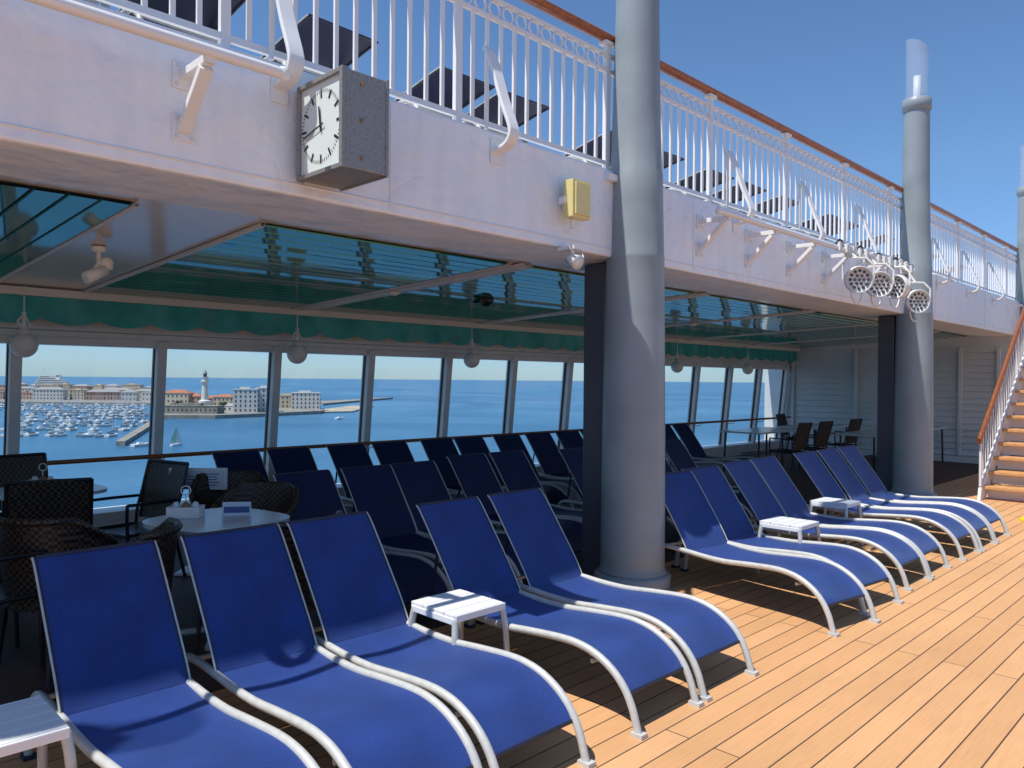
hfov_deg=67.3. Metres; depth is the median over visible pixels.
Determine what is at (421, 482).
sun lounger
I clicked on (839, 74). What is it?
sky
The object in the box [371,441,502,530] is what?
sun lounger
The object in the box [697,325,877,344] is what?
teal ceiling panel
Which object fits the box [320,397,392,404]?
harbour breakwater
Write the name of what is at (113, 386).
harbour building
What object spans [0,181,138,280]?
teal ceiling panel
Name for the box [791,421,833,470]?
sling armchair
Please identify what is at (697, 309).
teal ceiling panel
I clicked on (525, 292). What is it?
teal ceiling panel
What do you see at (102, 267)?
ceiling spotlights
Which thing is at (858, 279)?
stage light
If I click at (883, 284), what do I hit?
stage light
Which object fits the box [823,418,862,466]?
sling armchair
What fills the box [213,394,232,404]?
harbour building
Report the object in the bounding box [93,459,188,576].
sling armchair
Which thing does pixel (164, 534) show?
wicker tub chair
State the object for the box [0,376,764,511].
sea
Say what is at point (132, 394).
harbour building
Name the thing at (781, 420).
sling armchair
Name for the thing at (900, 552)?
sun lounger
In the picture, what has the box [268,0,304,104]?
railing stay
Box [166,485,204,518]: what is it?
condiment caddy
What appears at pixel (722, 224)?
tube rail
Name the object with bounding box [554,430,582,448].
sun lounger
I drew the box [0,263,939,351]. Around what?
ceiling rib
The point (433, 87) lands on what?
sun lounger
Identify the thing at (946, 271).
sun lounger
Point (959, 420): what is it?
wall posts
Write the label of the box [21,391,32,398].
harbour building
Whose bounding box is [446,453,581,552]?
sun lounger
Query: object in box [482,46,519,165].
railing stay
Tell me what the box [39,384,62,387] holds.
harbour building
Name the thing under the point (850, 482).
sun lounger
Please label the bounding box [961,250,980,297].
railing stay
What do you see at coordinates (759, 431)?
dining table
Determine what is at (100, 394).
harbour building
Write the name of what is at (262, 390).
white customs building
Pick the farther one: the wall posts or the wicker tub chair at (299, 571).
the wall posts
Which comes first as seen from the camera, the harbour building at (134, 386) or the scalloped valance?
the scalloped valance
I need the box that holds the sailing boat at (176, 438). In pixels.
[170,425,181,445]
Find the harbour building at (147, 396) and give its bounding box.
[142,391,150,400]
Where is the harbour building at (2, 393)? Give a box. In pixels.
[0,391,4,398]
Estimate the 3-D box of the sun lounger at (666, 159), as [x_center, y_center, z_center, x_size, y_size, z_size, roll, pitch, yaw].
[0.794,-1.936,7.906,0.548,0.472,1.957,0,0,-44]
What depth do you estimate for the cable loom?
9.03 m
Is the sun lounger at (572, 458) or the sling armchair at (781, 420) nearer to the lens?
the sun lounger at (572, 458)
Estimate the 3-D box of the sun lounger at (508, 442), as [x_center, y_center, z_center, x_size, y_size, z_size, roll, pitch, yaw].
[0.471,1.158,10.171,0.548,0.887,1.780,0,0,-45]
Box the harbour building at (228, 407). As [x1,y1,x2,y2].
[224,403,232,411]
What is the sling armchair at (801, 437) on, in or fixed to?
on the covered deck floor
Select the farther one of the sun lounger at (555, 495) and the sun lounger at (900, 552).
the sun lounger at (555, 495)
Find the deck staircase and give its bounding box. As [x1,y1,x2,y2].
[977,306,1023,500]
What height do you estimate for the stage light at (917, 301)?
0.713 m
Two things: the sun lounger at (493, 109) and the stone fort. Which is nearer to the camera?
the sun lounger at (493, 109)
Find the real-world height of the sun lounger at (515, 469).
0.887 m
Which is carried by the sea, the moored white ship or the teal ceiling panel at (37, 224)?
the moored white ship
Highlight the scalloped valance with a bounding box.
[0,294,796,361]
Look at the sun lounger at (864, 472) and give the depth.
9.05 m
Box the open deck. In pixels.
[0,468,1023,767]
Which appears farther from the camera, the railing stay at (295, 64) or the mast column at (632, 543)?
the mast column at (632, 543)
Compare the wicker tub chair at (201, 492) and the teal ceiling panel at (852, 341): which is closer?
the wicker tub chair at (201, 492)
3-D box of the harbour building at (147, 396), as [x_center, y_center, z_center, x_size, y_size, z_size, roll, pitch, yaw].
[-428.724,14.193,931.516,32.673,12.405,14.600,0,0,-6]
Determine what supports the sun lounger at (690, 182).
on the upper deck
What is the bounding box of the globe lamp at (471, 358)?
[464,329,479,367]
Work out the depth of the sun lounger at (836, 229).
10.40 m
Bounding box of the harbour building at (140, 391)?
[135,389,150,397]
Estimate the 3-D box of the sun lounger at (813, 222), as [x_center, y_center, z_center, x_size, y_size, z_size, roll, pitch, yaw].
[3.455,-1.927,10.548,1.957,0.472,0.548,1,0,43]
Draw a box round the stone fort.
[165,403,224,413]
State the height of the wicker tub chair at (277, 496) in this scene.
0.844 m
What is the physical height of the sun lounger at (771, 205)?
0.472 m
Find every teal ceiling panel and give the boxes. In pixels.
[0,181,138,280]
[82,223,510,308]
[309,267,695,323]
[491,295,804,331]
[665,312,877,339]
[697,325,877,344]
[760,332,967,348]
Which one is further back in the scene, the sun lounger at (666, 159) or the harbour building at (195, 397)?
the harbour building at (195, 397)
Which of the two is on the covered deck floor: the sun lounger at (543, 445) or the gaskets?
the sun lounger at (543, 445)
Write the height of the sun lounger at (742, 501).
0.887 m
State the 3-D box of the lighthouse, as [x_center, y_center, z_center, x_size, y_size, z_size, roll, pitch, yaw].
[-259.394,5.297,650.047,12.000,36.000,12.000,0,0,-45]
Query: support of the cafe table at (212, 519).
on the covered deck floor
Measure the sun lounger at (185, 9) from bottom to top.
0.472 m
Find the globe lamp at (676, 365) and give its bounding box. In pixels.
[671,338,682,372]
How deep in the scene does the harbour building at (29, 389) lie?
1047.64 m
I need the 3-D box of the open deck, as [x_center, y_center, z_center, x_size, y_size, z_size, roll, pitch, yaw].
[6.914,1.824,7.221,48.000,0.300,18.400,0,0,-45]
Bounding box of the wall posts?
[790,348,1000,455]
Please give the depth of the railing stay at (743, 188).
7.42 m
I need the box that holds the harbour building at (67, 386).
[58,383,74,388]
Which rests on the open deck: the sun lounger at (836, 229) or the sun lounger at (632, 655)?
the sun lounger at (632, 655)
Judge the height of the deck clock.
0.502 m
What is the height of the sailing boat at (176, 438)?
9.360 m
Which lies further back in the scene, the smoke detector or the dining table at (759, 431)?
the dining table at (759, 431)
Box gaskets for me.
[3,344,783,464]
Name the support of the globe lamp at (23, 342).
hanging from the ceiling rib
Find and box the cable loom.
[834,239,913,272]
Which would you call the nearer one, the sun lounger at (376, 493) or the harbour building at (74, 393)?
the sun lounger at (376, 493)
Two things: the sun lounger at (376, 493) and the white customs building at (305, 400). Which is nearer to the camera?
the sun lounger at (376, 493)
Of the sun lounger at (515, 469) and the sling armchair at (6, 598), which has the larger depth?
the sun lounger at (515, 469)
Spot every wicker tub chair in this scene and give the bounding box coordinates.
[0,517,118,660]
[47,517,182,699]
[188,470,265,508]
[210,481,298,520]
[277,510,342,657]
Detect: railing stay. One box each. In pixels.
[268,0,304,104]
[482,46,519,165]
[725,150,754,232]
[798,181,824,250]
[854,205,878,264]
[931,237,951,289]
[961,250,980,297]
[986,261,1004,304]
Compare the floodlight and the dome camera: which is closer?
the floodlight
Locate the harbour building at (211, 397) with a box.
[208,395,216,404]
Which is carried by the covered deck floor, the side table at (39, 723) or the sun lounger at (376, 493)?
the sun lounger at (376, 493)
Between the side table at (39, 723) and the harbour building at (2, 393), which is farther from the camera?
the harbour building at (2, 393)
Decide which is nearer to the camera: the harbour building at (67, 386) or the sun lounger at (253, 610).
the sun lounger at (253, 610)
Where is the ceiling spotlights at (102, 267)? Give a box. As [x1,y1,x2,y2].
[81,246,113,283]
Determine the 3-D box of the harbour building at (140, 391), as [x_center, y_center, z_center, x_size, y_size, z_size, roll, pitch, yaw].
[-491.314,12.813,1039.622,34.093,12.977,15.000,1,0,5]
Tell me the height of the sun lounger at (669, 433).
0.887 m
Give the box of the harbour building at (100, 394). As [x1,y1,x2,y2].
[86,389,121,399]
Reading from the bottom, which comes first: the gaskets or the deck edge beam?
the gaskets
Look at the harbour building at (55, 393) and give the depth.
932.37 m
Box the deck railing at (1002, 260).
[96,0,1017,299]
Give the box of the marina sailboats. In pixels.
[0,391,148,436]
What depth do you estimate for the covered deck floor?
5.24 m
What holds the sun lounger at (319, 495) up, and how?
on the covered deck floor
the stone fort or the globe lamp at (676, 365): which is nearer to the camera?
the globe lamp at (676, 365)
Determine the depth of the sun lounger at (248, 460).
7.95 m
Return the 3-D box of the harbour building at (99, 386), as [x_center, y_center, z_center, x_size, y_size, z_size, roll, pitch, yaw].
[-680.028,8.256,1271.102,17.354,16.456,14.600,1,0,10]
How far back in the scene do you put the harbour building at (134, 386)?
1230.99 m
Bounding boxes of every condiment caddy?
[26,463,53,480]
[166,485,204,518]
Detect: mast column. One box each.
[594,0,670,590]
[889,75,936,495]
[1011,186,1023,456]
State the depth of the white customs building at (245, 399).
640.25 m
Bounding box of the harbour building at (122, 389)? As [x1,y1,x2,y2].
[106,388,133,391]
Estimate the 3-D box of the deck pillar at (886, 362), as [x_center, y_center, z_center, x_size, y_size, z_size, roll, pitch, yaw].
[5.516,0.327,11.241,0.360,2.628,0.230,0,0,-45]
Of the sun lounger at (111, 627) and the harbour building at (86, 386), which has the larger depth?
the harbour building at (86, 386)
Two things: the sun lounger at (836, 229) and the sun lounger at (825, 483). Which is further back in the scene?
the sun lounger at (836, 229)
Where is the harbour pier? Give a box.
[164,408,323,418]
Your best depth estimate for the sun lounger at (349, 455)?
8.80 m
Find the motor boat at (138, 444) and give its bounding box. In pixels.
[130,442,148,446]
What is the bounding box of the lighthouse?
[198,370,211,404]
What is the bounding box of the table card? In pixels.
[222,502,250,514]
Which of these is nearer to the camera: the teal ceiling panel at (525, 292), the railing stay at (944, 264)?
the teal ceiling panel at (525, 292)
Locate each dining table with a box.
[719,427,799,470]
[777,423,848,462]
[834,429,876,468]
[875,426,946,462]
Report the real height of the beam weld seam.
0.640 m
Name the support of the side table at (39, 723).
on the open deck
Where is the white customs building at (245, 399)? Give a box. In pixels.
[233,387,258,411]
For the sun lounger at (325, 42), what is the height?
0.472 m
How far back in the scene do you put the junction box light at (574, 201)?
5.55 m
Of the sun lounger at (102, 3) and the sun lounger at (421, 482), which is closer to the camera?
the sun lounger at (102, 3)
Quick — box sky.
[0,0,1023,382]
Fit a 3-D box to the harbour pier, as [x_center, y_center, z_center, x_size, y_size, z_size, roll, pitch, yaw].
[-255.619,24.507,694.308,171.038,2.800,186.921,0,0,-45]
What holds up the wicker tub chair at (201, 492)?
on the covered deck floor
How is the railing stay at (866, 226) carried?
attached to the deck railing at (1002, 260)
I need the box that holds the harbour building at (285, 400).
[279,393,290,407]
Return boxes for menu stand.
[169,468,227,575]
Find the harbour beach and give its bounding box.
[324,405,372,412]
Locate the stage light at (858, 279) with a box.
[842,246,874,303]
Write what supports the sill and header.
on the open deck
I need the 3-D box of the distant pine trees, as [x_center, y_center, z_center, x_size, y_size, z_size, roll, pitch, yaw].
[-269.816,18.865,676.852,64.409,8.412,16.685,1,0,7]
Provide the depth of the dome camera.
8.53 m
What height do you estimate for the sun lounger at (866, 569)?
0.887 m
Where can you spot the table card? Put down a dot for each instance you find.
(231, 508)
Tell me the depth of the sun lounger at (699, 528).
6.00 m
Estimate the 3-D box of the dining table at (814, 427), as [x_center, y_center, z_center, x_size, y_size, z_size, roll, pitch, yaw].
[6.353,1.243,16.128,1.800,0.751,0.800,0,0,-45]
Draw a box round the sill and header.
[0,318,789,526]
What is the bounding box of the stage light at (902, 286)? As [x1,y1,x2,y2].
[885,260,911,308]
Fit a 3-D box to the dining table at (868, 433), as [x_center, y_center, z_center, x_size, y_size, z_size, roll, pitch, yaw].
[6.636,1.256,14.007,1.800,0.751,0.800,0,0,-45]
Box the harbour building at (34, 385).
[28,384,38,387]
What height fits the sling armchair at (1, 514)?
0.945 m
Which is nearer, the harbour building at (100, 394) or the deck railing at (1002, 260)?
the deck railing at (1002, 260)
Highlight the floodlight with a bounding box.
[558,245,583,269]
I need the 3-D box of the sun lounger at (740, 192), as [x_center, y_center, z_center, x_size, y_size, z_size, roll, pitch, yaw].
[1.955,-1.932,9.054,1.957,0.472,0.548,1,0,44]
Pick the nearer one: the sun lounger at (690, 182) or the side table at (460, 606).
the side table at (460, 606)
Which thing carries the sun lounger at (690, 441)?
on the covered deck floor
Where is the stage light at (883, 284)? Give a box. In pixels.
[863,253,894,307]
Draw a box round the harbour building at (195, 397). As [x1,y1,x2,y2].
[190,393,200,402]
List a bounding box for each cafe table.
[0,484,106,500]
[142,508,289,650]
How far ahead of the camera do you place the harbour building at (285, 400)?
739.82 m
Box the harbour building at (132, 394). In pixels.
[121,390,138,400]
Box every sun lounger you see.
[20,540,319,767]
[84,0,109,8]
[118,0,245,47]
[176,523,481,767]
[211,450,269,480]
[261,14,378,75]
[266,447,356,512]
[273,469,454,626]
[282,511,595,767]
[326,443,372,502]
[340,464,443,569]
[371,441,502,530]
[389,460,567,590]
[394,66,494,125]
[415,496,703,740]
[420,438,506,492]
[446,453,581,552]
[453,436,573,507]
[462,92,548,142]
[476,487,758,702]
[488,450,581,519]
[492,434,582,506]
[524,432,572,477]
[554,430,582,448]
[557,447,715,553]
[564,131,611,166]
[664,151,683,168]
[664,169,733,203]
[665,425,737,463]
[665,439,800,516]
[665,458,757,531]
[665,470,880,637]
[669,423,753,464]
[671,465,903,616]
[703,182,766,213]
[722,459,933,591]
[738,195,797,224]
[749,456,951,577]
[788,213,840,236]
[792,450,982,560]
[813,448,998,551]
[816,220,858,241]
[832,445,1011,541]
[853,234,894,247]
[932,264,967,280]
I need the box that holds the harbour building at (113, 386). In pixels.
[105,384,121,388]
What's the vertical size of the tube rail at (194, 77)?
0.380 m
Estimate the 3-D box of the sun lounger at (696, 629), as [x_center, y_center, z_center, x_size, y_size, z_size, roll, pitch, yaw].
[0.578,1.192,4.778,0.548,0.887,1.780,0,0,-45]
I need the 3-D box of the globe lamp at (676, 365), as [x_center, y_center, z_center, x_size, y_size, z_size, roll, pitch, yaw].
[3.130,-0.539,14.578,0.242,0.655,0.242,0,0,-45]
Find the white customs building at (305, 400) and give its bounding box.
[291,391,320,408]
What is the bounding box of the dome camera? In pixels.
[474,298,493,306]
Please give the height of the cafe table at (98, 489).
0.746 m
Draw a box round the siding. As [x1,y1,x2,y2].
[764,336,1012,463]
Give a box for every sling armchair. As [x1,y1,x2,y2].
[0,452,48,512]
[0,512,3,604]
[0,551,45,668]
[3,477,93,622]
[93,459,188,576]
[769,422,811,476]
[776,414,808,456]
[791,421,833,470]
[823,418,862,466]
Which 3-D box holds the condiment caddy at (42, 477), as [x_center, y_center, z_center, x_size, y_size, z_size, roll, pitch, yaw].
[-3.754,0.734,6.156,0.204,0.203,0.124,0,0,-5]
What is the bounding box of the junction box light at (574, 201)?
[559,178,590,232]
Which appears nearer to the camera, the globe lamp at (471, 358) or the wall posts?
the globe lamp at (471, 358)
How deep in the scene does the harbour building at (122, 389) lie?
1035.34 m
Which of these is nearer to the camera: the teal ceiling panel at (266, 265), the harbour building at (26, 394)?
the teal ceiling panel at (266, 265)
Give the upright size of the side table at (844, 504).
0.453 m
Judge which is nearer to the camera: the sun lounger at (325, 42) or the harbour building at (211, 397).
the sun lounger at (325, 42)
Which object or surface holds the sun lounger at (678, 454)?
on the covered deck floor
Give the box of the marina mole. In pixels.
[116,421,149,445]
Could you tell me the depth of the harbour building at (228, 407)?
650.12 m
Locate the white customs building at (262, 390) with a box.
[256,386,266,411]
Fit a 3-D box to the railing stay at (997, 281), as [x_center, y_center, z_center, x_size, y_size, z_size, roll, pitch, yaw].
[8.842,-1.849,14.075,0.100,0.809,0.295,0,0,-45]
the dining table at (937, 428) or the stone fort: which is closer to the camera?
the dining table at (937, 428)
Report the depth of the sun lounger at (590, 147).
6.85 m
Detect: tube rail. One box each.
[24,0,290,143]
[696,206,915,284]
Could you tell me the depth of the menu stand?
6.48 m
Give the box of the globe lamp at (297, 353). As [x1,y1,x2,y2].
[287,308,307,363]
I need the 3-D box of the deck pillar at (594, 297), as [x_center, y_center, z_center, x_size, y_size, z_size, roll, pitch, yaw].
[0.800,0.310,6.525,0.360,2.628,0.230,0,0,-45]
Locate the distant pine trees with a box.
[170,400,231,404]
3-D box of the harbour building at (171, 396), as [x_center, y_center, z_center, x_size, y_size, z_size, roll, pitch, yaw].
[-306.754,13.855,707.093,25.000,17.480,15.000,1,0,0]
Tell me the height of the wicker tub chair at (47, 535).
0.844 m
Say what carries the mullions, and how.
attached to the sill and header
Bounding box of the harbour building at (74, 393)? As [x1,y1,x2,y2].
[70,388,88,399]
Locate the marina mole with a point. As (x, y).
(125, 440)
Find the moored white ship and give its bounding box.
[34,368,69,384]
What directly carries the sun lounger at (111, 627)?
on the open deck
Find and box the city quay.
[0,398,149,405]
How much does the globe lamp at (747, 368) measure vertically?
0.655 m
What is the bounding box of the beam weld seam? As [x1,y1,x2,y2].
[0,101,1013,331]
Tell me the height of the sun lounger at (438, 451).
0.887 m
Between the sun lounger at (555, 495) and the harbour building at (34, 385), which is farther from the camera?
the harbour building at (34, 385)
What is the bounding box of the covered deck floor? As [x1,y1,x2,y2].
[0,452,996,714]
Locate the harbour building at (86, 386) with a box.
[72,384,92,389]
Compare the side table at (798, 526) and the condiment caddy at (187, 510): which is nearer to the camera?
the condiment caddy at (187, 510)
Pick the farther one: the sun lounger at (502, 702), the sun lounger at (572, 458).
the sun lounger at (572, 458)
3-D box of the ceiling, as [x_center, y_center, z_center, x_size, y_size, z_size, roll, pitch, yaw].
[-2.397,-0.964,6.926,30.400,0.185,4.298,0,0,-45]
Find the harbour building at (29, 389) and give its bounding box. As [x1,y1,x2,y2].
[21,387,35,391]
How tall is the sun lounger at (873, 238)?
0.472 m
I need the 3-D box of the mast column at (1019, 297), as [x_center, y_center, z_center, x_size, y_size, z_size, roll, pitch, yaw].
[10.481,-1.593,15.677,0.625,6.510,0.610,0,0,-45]
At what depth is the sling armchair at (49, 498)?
5.24 m
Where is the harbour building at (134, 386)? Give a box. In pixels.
[122,383,143,389]
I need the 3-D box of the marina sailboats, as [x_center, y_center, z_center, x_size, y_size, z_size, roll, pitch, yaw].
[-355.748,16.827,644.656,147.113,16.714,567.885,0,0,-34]
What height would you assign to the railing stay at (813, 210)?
0.809 m
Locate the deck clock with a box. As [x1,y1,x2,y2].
[296,65,388,190]
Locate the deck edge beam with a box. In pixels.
[0,0,1019,336]
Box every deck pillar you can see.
[582,262,605,576]
[877,315,895,494]
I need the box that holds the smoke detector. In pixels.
[388,292,399,295]
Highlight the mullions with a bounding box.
[5,337,789,480]
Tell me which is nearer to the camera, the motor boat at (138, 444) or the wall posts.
the wall posts
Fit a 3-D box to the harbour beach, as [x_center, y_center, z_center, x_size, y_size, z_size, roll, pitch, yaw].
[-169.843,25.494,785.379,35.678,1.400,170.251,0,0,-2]
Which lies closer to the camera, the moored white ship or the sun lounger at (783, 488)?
the sun lounger at (783, 488)
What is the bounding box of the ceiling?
[0,175,973,336]
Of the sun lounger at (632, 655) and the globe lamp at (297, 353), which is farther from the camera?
the globe lamp at (297, 353)
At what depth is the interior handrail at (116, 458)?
9.00 m
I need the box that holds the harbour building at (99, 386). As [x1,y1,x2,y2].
[93,384,104,388]
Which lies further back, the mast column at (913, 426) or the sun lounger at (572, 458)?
the mast column at (913, 426)
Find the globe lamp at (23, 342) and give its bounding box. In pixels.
[8,286,38,357]
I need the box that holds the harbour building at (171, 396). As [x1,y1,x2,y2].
[165,390,193,404]
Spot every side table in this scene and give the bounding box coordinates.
[0,695,76,767]
[408,589,509,707]
[755,516,820,572]
[806,497,863,545]
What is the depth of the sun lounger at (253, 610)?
3.49 m
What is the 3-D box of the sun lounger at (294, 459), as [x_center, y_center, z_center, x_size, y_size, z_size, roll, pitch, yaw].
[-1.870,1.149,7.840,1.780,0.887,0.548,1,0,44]
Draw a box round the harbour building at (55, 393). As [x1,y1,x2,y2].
[32,387,67,399]
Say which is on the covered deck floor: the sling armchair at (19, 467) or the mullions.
the sling armchair at (19, 467)
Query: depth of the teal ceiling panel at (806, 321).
12.49 m
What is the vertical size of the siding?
2.700 m
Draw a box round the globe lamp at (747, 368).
[742,355,752,373]
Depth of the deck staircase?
11.51 m
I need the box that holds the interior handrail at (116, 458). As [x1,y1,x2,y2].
[47,416,791,464]
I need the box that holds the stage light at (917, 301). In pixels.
[900,265,930,321]
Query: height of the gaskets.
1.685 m
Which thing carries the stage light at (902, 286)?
hanging from the tube rail at (722, 224)

